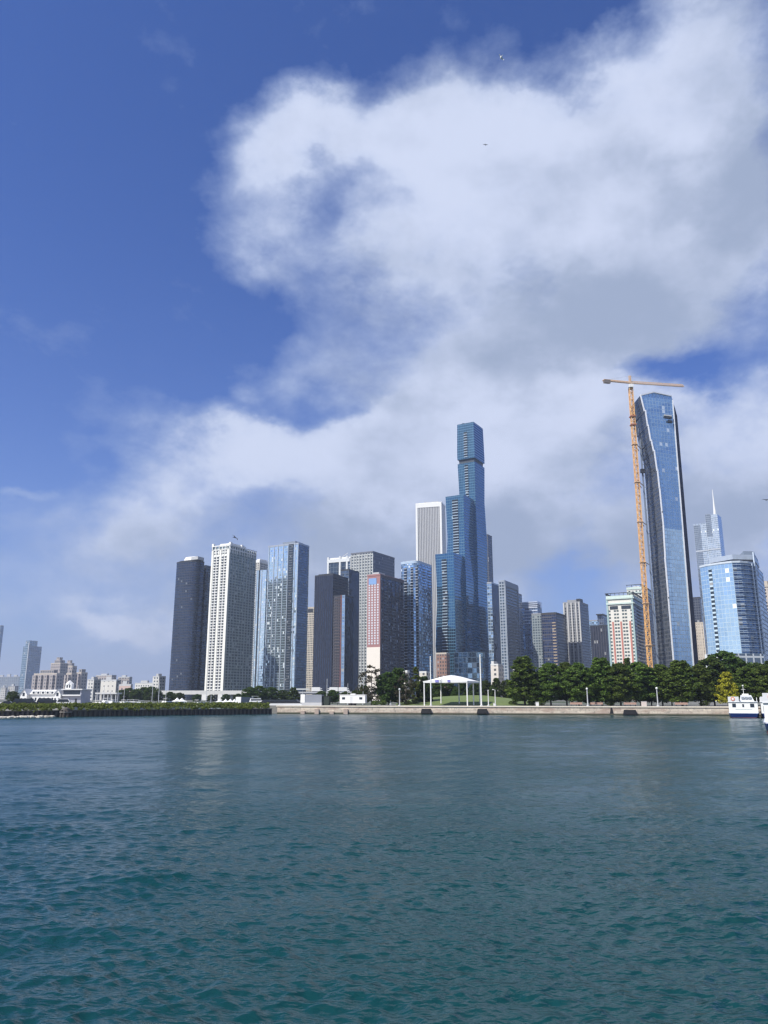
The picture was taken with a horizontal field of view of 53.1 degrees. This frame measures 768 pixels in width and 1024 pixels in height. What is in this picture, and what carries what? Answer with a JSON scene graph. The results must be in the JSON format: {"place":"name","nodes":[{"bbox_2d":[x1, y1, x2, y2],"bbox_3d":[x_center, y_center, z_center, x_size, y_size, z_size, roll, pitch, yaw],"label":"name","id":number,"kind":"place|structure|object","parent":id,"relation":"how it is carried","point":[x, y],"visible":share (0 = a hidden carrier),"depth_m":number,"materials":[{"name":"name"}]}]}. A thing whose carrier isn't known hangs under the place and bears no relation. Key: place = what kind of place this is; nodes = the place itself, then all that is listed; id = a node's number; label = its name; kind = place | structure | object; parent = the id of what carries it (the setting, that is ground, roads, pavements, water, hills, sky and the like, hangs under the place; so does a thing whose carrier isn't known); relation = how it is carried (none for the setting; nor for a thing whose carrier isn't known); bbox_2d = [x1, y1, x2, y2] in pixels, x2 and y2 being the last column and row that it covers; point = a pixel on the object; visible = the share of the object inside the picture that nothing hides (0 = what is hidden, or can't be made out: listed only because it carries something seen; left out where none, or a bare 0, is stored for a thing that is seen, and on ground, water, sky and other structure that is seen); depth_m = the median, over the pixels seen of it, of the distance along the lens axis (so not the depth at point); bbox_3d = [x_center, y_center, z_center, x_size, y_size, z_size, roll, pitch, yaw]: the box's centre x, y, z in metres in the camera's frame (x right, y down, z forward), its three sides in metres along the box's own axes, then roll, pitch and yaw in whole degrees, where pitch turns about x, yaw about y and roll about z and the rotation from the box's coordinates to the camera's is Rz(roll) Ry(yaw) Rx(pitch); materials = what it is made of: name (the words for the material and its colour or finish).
{"place":"outdoors","nodes":[
{"label":"outdoors","id":0,"kind":"place"},
{"bbox_2d":[0,674,19,692],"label":"apartment block","id":1,"kind":"structure","parent":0,"point":[8,680],"depth_m":3536.35,"materials":[{"name":"grey concrete"}]},
{"bbox_2d":[18,640,41,696],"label":"glass tower","id":2,"kind":"structure","parent":0,"point":[31,659],"depth_m":2862.21,"materials":[{"name":"blue glass"}]},
{"bbox_2d":[31,670,63,689],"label":"apartment block","id":3,"kind":"structure","parent":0,"point":[47,680],"depth_m":1672.67,"materials":[{"name":"white concrete"}]},
{"bbox_2d":[50,657,67,688],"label":"apartment block","id":4,"kind":"structure","parent":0,"point":[59,664],"depth_m":1874.03,"materials":[{"name":"grey concrete"}]},
{"bbox_2d":[63,670,76,688],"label":"apartment block","id":5,"kind":"structure","parent":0,"point":[71,675],"depth_m":1587.69,"materials":[{"name":"concrete"}]},
{"bbox_2d":[76,669,87,688],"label":"apartment block","id":6,"kind":"structure","parent":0,"point":[82,674],"depth_m":1764.12,"materials":[{"name":"concrete"}]},
{"bbox_2d":[87,677,101,699],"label":"building","id":7,"kind":"structure","parent":0,"point":[95,683],"depth_m":930.03,"materials":[{"name":"grey concrete"}]},
{"bbox_2d":[0,702,190,710],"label":"quay","id":8,"kind":"structure","parent":0,"point":[179,707],"depth_m":246.68,"materials":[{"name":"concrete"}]},
{"bbox_2d":[5,691,19,701],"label":"park tree","id":9,"kind":"object","parent":8,"relation":"on","point":[10,697],"visible":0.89,"depth_m":387.59,"materials":[{"name":"green plant"}]},
{"bbox_2d":[20,680,92,702],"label":"clubhouse","id":10,"kind":"structure","parent":8,"relation":"on","point":[70,692],"depth_m":335.38,"materials":[{"name":"white paint"}]},
{"bbox_2d":[100,677,120,699],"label":"building","id":11,"kind":"structure","parent":0,"point":[111,684],"depth_m":785.12,"materials":[{"name":"grey concrete"}]},
{"bbox_2d":[119,681,132,700],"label":"building","id":12,"kind":"structure","parent":0,"point":[124,685],"depth_m":764.97,"materials":[{"name":"grey concrete"}]},
{"bbox_2d":[135,680,151,699],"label":"building","id":13,"kind":"structure","parent":0,"point":[142,684],"depth_m":1084.15,"materials":[{"name":"grey concrete"}]},
{"bbox_2d":[152,674,165,698],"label":"building","id":14,"kind":"structure","parent":0,"point":[159,678],"depth_m":980.37,"materials":[{"name":"grey concrete"}]},
{"bbox_2d":[169,556,210,699],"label":"rounded tower","id":15,"kind":"structure","parent":0,"point":[189,633],"depth_m":910.67,"materials":[{"name":"glass"}]},
{"bbox_2d":[202,542,256,699],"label":"white tower","id":16,"kind":"structure","parent":0,"point":[230,624],"depth_m":869.81,"materials":[{"name":"beige paint"}]},
{"bbox_2d":[207,626,222,690],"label":"small windows","id":17,"kind":"structure","parent":16,"relation":"in","point":[214,626],"depth_m":851.73,"materials":[{"name":"black glass"}]},
{"bbox_2d":[251,559,267,686],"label":"apartment tower","id":18,"kind":"structure","parent":0,"point":[261,564],"depth_m":1164.79,"materials":[{"name":"white paint"}]},
{"bbox_2d":[252,541,308,699],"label":"glass tower","id":19,"kind":"structure","parent":0,"point":[280,632],"depth_m":971.61,"materials":[{"name":"glass"}]},
{"bbox_2d":[306,607,313,694],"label":"slab tower","id":20,"kind":"structure","parent":0,"point":[309,667],"depth_m":1107.13,"materials":[{"name":"beige concrete"}]},
{"bbox_2d":[312,573,347,694],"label":"dark tower","id":21,"kind":"structure","parent":0,"point":[329,587],"depth_m":879.86,"materials":[{"name":"glass"}]},
{"bbox_2d":[327,553,349,575],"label":"framed tower","id":22,"kind":"structure","parent":0,"point":[336,565],"depth_m":1201.88,"materials":[{"name":"white concrete"}]},
{"bbox_2d":[330,562,338,574],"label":"window","id":23,"kind":"structure","parent":22,"relation":"in","point":[334,567],"depth_m":1203.19,"materials":[{"name":"blue glass"}]},
{"bbox_2d":[332,595,353,699],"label":"dark tower","id":24,"kind":"structure","parent":0,"point":[343,619],"depth_m":840.30,"materials":[{"name":"glass"}]},
{"bbox_2d":[341,569,358,690],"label":"dark tower","id":25,"kind":"structure","parent":0,"point":[352,576],"depth_m":939.63,"materials":[{"name":"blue glass"}]},
{"bbox_2d":[350,551,394,688],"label":"gridded tower","id":26,"kind":"structure","parent":0,"point":[364,564],"depth_m":1095.50,"materials":[{"name":"grey concrete"},{"name":"dark glass"}]},
{"bbox_2d":[0,699,759,713],"bbox_3d":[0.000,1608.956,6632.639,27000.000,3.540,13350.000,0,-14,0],"label":"ground","id":27,"kind":"structure","parent":0,"point":[554,703],"depth_m":355.43,"materials":[{"name":"grey concrete"}]},
{"bbox_2d":[95,693,121,701],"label":"pavilion","id":28,"kind":"object","parent":27,"relation":"on","point":[114,696],"visible":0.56,"depth_m":474.11,"materials":[{"name":"grey concrete"}]},
{"bbox_2d":[116,690,129,700],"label":"park tree","id":29,"kind":"object","parent":27,"relation":"on","point":[125,693],"visible":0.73,"depth_m":504.57,"materials":[{"name":"green plant"}]},
{"bbox_2d":[128,689,144,700],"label":"park tree","id":30,"kind":"object","parent":27,"relation":"on","point":[135,694],"visible":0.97,"depth_m":504.07,"materials":[{"name":"green plant"}]},
{"bbox_2d":[142,686,161,701],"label":"park tree","id":31,"kind":"object","parent":27,"relation":"on","point":[148,691],"visible":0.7,"depth_m":522.67,"materials":[{"name":"green plant"}]},
{"bbox_2d":[150,691,165,701],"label":"park tree","id":32,"kind":"object","parent":27,"relation":"on","point":[154,696],"visible":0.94,"depth_m":484.93,"materials":[{"name":"green plant"}]},
{"bbox_2d":[241,687,257,697],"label":"park tree","id":33,"kind":"object","parent":27,"relation":"on","point":[251,691],"visible":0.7,"depth_m":378.28,"materials":[{"name":"green plant"}]},
{"bbox_2d":[162,691,351,700],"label":"viaduct","id":34,"kind":"object","parent":27,"relation":"on","point":[216,693],"visible":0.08,"depth_m":623.17,"materials":[{"name":"white concrete"}]},
{"bbox_2d":[250,685,269,700],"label":"park tree","id":35,"kind":"object","parent":27,"relation":"on","point":[262,692],"visible":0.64,"depth_m":387.11,"materials":[{"name":"green plant"}]},
{"bbox_2d":[267,687,280,699],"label":"park tree","id":36,"kind":"object","parent":27,"relation":"on","point":[272,692],"visible":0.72,"depth_m":396.78,"materials":[{"name":"green plant"}]},
{"bbox_2d":[286,687,300,699],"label":"park tree","id":37,"kind":"object","parent":27,"relation":"on","point":[292,696],"visible":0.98,"depth_m":373.38,"materials":[{"name":"green plant"}]},
{"bbox_2d":[325,690,339,703],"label":"park tree","id":38,"kind":"object","parent":27,"relation":"on","point":[334,698],"visible":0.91,"depth_m":338.73,"materials":[{"name":"green plant"}]},
{"bbox_2d":[355,665,382,704],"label":"sparse tree","id":39,"kind":"object","parent":27,"relation":"on","point":[371,694],"visible":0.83,"depth_m":264.61,"materials":[{"name":"green plant"}]},
{"bbox_2d":[371,672,402,704],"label":"park tree","id":40,"kind":"object","parent":27,"relation":"on","point":[384,693],"visible":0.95,"depth_m":262.94,"materials":[{"name":"green plant"}]},
{"bbox_2d":[387,667,410,703],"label":"park tree","id":41,"kind":"object","parent":27,"relation":"on","point":[398,672],"visible":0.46,"depth_m":268.97,"materials":[{"name":"green plant"}]},
{"bbox_2d":[393,674,416,704],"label":"sparse tree","id":42,"kind":"object","parent":27,"relation":"on","point":[402,696],"visible":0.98,"depth_m":259.30,"materials":[{"name":"green plant"}]},
{"bbox_2d":[409,667,423,701],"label":"cypress tree","id":43,"kind":"object","parent":27,"relation":"on","point":[418,684],"visible":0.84,"depth_m":266.83,"materials":[{"name":"green plant"}]},
{"bbox_2d":[415,676,438,701],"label":"park tree","id":44,"kind":"object","parent":27,"relation":"on","point":[427,689],"visible":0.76,"depth_m":269.11,"materials":[{"name":"green plant"}]},
{"bbox_2d":[487,582,500,684],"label":"glass tower","id":45,"kind":"structure","parent":27,"relation":"on","point":[494,622],"depth_m":926.34,"materials":[{"name":"glass"}]},
{"bbox_2d":[276,705,760,715],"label":"sea wall","id":46,"kind":"structure","parent":27,"relation":"on","point":[591,710],"depth_m":235.19,"materials":[{"name":"concrete"}]},
{"bbox_2d":[504,655,541,704],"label":"park tree","id":47,"kind":"object","parent":27,"relation":"on","point":[523,673],"visible":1,"depth_m":249.59,"materials":[{"name":"green plant"}]},
{"bbox_2d":[530,662,566,705],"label":"park tree","id":48,"kind":"object","parent":27,"relation":"on","point":[549,685],"visible":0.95,"depth_m":247.02,"materials":[{"name":"green plant"}]},
{"bbox_2d":[553,662,579,705],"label":"park tree","id":49,"kind":"object","parent":27,"relation":"on","point":[565,665],"visible":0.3,"depth_m":250.97,"materials":[{"name":"green plant"}]},
{"bbox_2d":[560,662,598,705],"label":"park tree","id":50,"kind":"object","parent":27,"relation":"on","point":[578,671],"visible":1,"depth_m":243.01,"materials":[{"name":"green plant"}]},
{"bbox_2d":[588,657,614,705],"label":"park tree","id":51,"kind":"object","parent":27,"relation":"on","point":[598,669],"visible":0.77,"depth_m":243.81,"materials":[{"name":"green plant"}]},
{"bbox_2d":[603,663,642,705],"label":"park tree","id":52,"kind":"object","parent":27,"relation":"on","point":[619,672],"visible":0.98,"depth_m":240.37,"materials":[{"name":"green plant"}]},
{"bbox_2d":[605,592,647,700],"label":"condominium","id":53,"kind":"structure","parent":27,"relation":"on","point":[625,623],"depth_m":721.92,"materials":[{"name":"white concrete"}]},
{"bbox_2d":[623,661,658,705],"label":"park tree","id":54,"kind":"object","parent":27,"relation":"on","point":[646,676],"visible":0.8,"depth_m":241.36,"materials":[{"name":"green plant"}]},
{"bbox_2d":[626,584,656,667],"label":"condominium","id":55,"kind":"structure","parent":27,"relation":"on","point":[637,590],"depth_m":823.80,"materials":[{"name":"concrete"}]},
{"bbox_2d":[602,375,683,667],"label":"tower crane","id":56,"kind":"object","parent":27,"relation":"on","point":[632,425],"visible":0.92,"depth_m":665.63,"materials":[{"name":"orange paint"}]},
{"bbox_2d":[643,664,677,705],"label":"park tree","id":57,"kind":"object","parent":27,"relation":"on","point":[660,670],"visible":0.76,"depth_m":242.59,"materials":[{"name":"green plant"}]},
{"bbox_2d":[631,391,699,700],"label":"glass skyscraper","id":58,"kind":"structure","parent":27,"relation":"on","point":[657,420],"depth_m":666.21,"materials":[{"name":"blue glass"}]},
{"bbox_2d":[637,418,658,663],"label":"construction hoist","id":59,"kind":"object","parent":58,"relation":"attached to","point":[642,470],"visible":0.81,"depth_m":672.93,"materials":[{"name":"orange metal"}]},
{"bbox_2d":[661,659,702,705],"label":"park tree","id":60,"kind":"object","parent":27,"relation":"on","point":[677,676],"visible":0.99,"depth_m":236.88,"materials":[{"name":"green plant"}]},
{"bbox_2d":[682,665,717,702],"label":"park tree","id":61,"kind":"object","parent":27,"relation":"on","point":[701,675],"visible":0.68,"depth_m":238.27,"materials":[{"name":"green plant"}]},
{"bbox_2d":[696,656,732,705],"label":"park tree","id":62,"kind":"object","parent":27,"relation":"on","point":[712,663],"visible":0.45,"depth_m":249.85,"materials":[{"name":"green plant"}]},
{"bbox_2d":[714,672,739,705],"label":"yellow tree","id":63,"kind":"object","parent":27,"relation":"on","point":[727,684],"visible":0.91,"depth_m":231.61,"materials":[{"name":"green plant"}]},
{"bbox_2d":[705,650,751,698],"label":"park tree","id":64,"kind":"object","parent":27,"relation":"on","point":[727,657],"visible":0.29,"depth_m":253.50,"materials":[{"name":"green plant"}]},
{"bbox_2d":[726,660,751,697],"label":"park tree","id":65,"kind":"object","parent":27,"relation":"on","point":[735,664],"visible":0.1,"depth_m":250.72,"materials":[{"name":"green plant"}]},
{"bbox_2d":[732,666,764,700],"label":"park tree","id":66,"kind":"object","parent":27,"relation":"on","point":[748,675],"visible":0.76,"depth_m":236.30,"materials":[{"name":"green plant"}]},
{"bbox_2d":[747,665,767,700],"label":"park tree","id":67,"kind":"object","parent":27,"relation":"on","point":[762,670],"visible":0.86,"depth_m":233.65,"materials":[{"name":"green plant"}]},
{"bbox_2d":[0,708,767,1023],"bbox_3d":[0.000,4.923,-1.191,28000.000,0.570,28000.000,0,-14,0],"label":"water","id":68,"kind":"structure","parent":0,"point":[272,868],"depth_m":23.06,"materials":[{"name":"teal liquid"}]},
{"bbox_2d":[0,715,54,717],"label":"rubble","id":69,"kind":"object","parent":68,"relation":"on","point":[33,716],"visible":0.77,"depth_m":202.05,"materials":[{"name":"stone"}]},
{"bbox_2d":[60,707,72,716],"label":"mooring dolphin","id":70,"kind":"object","parent":68,"relation":"in","point":[66,711],"visible":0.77,"depth_m":205.13},
{"bbox_2d":[0,708,271,716],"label":"breakwater","id":71,"kind":"object","parent":68,"relation":"in","point":[140,712],"visible":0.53,"depth_m":223.54,"materials":[{"name":"black concrete"}]},
{"bbox_2d":[0,701,269,712],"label":"shrubbery","id":72,"kind":"object","parent":71,"relation":"on","point":[19,706],"visible":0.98,"depth_m":222.84,"materials":[{"name":"green plant"}]},
{"bbox_2d":[728,685,758,717],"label":"tour boat","id":73,"kind":"object","parent":68,"relation":"on","point":[746,706],"visible":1,"depth_m":199.32,"materials":[{"name":"white paint"}]},
{"bbox_2d":[762,693,767,733],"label":"tour boat","id":74,"kind":"object","parent":68,"relation":"on","point":[765,701],"visible":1,"depth_m":109.86,"materials":[{"name":"white paint"}]},
{"bbox_2d":[0,0,767,690],"label":"sky","id":75,"kind":"structure","parent":0,"point":[263,263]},
{"bbox_2d":[367,572,403,700],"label":"brick tower","id":76,"kind":"structure","parent":0,"point":[385,623],"depth_m":807.27,"materials":[{"name":"brick"}]},
{"bbox_2d":[401,560,432,698],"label":"glass tower","id":77,"kind":"structure","parent":0,"point":[416,576],"depth_m":855.98,"materials":[{"name":"blue glass"}]},
{"bbox_2d":[416,501,445,677],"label":"striped tower","id":78,"kind":"structure","parent":0,"point":[430,531],"depth_m":1378.95,"materials":[{"name":"white paint"}]},
{"bbox_2d":[436,652,449,690],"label":"brick building","id":79,"kind":"structure","parent":0,"point":[442,664],"depth_m":748.66,"materials":[{"name":"pink brick"}]},
{"bbox_2d":[435,422,489,690],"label":"skyscraper","id":80,"kind":"structure","parent":0,"point":[462,636],"depth_m":985.26,"materials":[{"name":"blue glass"}]},
{"bbox_2d":[396,695,532,705],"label":"lawn","id":81,"kind":"structure","parent":0,"point":[454,701],"depth_m":264.17,"materials":[{"name":"green plant"}]},
{"bbox_2d":[431,677,446,696],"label":"park tree","id":82,"kind":"object","parent":81,"relation":"on","point":[435,686],"visible":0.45,"depth_m":299.58,"materials":[{"name":"green plant"}]},
{"bbox_2d":[444,683,456,695],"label":"park tree","id":83,"kind":"object","parent":81,"relation":"on","point":[450,686],"visible":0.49,"depth_m":304.75,"materials":[{"name":"green plant"}]},
{"bbox_2d":[456,683,468,695],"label":"park tree","id":84,"kind":"object","parent":81,"relation":"on","point":[462,689],"visible":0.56,"depth_m":301.32,"materials":[{"name":"green plant"}]},
{"bbox_2d":[468,683,482,694],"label":"park tree","id":85,"kind":"object","parent":81,"relation":"on","point":[476,688],"visible":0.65,"depth_m":296.80,"materials":[{"name":"green plant"}]},
{"bbox_2d":[478,680,490,695],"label":"park tree","id":86,"kind":"object","parent":81,"relation":"on","point":[485,685],"visible":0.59,"depth_m":301.60,"materials":[{"name":"green plant"}]},
{"bbox_2d":[490,678,503,696],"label":"park tree","id":87,"kind":"object","parent":81,"relation":"on","point":[497,685],"visible":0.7,"depth_m":297.14,"materials":[{"name":"green plant"}]},
{"bbox_2d":[500,679,511,697],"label":"park tree","id":88,"kind":"object","parent":81,"relation":"on","point":[505,695],"visible":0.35,"depth_m":298.19,"materials":[{"name":"green plant"}]},
{"bbox_2d":[487,534,492,581],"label":"dark tower","id":89,"kind":"structure","parent":0,"point":[489,561],"depth_m":1273.11,"materials":[{"name":"glass"}]},
{"bbox_2d":[491,661,503,697],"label":"building","id":90,"kind":"structure","parent":0,"point":[497,671],"depth_m":688.33,"materials":[{"name":"white concrete"}]},
{"bbox_2d":[498,580,522,698],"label":"banded tower","id":91,"kind":"structure","parent":0,"point":[509,622],"depth_m":885.06,"materials":[{"name":"white glass"}]},
{"bbox_2d":[519,594,523,656],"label":"dark tower","id":92,"kind":"structure","parent":0,"point":[521,625],"depth_m":1001.63,"materials":[{"name":"glass"}]},
{"bbox_2d":[293,705,759,706],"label":"promenade","id":93,"kind":"structure","parent":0,"point":[344,705],"depth_m":253.99,"materials":[{"name":"concrete"}]},
{"bbox_2d":[300,694,323,704],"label":"storage container","id":94,"kind":"object","parent":93,"relation":"on","point":[311,699],"visible":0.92,"depth_m":255.99,"materials":[{"name":"white metal"}]},
{"bbox_2d":[337,693,366,705],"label":"office trailer","id":95,"kind":"object","parent":93,"relation":"on","point":[353,699],"visible":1,"depth_m":252.43,"materials":[{"name":"white paint"}]},
{"bbox_2d":[423,675,480,705],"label":"pavilion","id":96,"kind":"structure","parent":93,"relation":"on","point":[449,679],"depth_m":249.15,"materials":[{"name":"white fabric"}]},
{"bbox_2d":[522,601,541,668],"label":"glass tower","id":97,"kind":"structure","parent":0,"point":[529,609],"depth_m":1019.66,"materials":[{"name":"blue glass"}]},
{"bbox_2d":[531,613,543,671],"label":"slab tower","id":98,"kind":"structure","parent":0,"point":[537,640],"depth_m":956.98,"materials":[{"name":"grey concrete"}]},
{"bbox_2d":[541,612,568,699],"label":"dark tower","id":99,"kind":"structure","parent":0,"point":[554,637],"depth_m":902.41,"materials":[{"name":"glass"}]},
{"bbox_2d":[563,599,591,680],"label":"striped tower","id":100,"kind":"structure","parent":0,"point":[576,612],"depth_m":954.08,"materials":[{"name":"grey concrete"}]},
{"bbox_2d":[590,625,609,664],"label":"dark tower","id":101,"kind":"structure","parent":0,"point":[599,641],"depth_m":898.85,"materials":[{"name":"metal"}]},
{"bbox_2d":[596,614,607,624],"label":"dark tower","id":102,"kind":"structure","parent":0,"point":[602,618],"depth_m":1256.74,"materials":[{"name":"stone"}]},
{"bbox_2d":[693,597,702,621],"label":"dark tower","id":103,"kind":"structure","parent":0,"point":[697,609],"depth_m":1010.63,"materials":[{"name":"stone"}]},
{"bbox_2d":[695,622,705,659],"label":"stone tower","id":104,"kind":"structure","parent":0,"point":[701,648],"depth_m":892.27,"materials":[{"name":"beige stone"}]},
{"bbox_2d":[693,489,724,588],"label":"spire tower","id":105,"kind":"structure","parent":0,"point":[709,539],"depth_m":1607.92,"materials":[{"name":"glass"}]},
{"bbox_2d":[698,551,767,701],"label":"glass building","id":106,"kind":"structure","parent":0,"point":[733,604],"depth_m":566.91,"materials":[{"name":"blue glass"}]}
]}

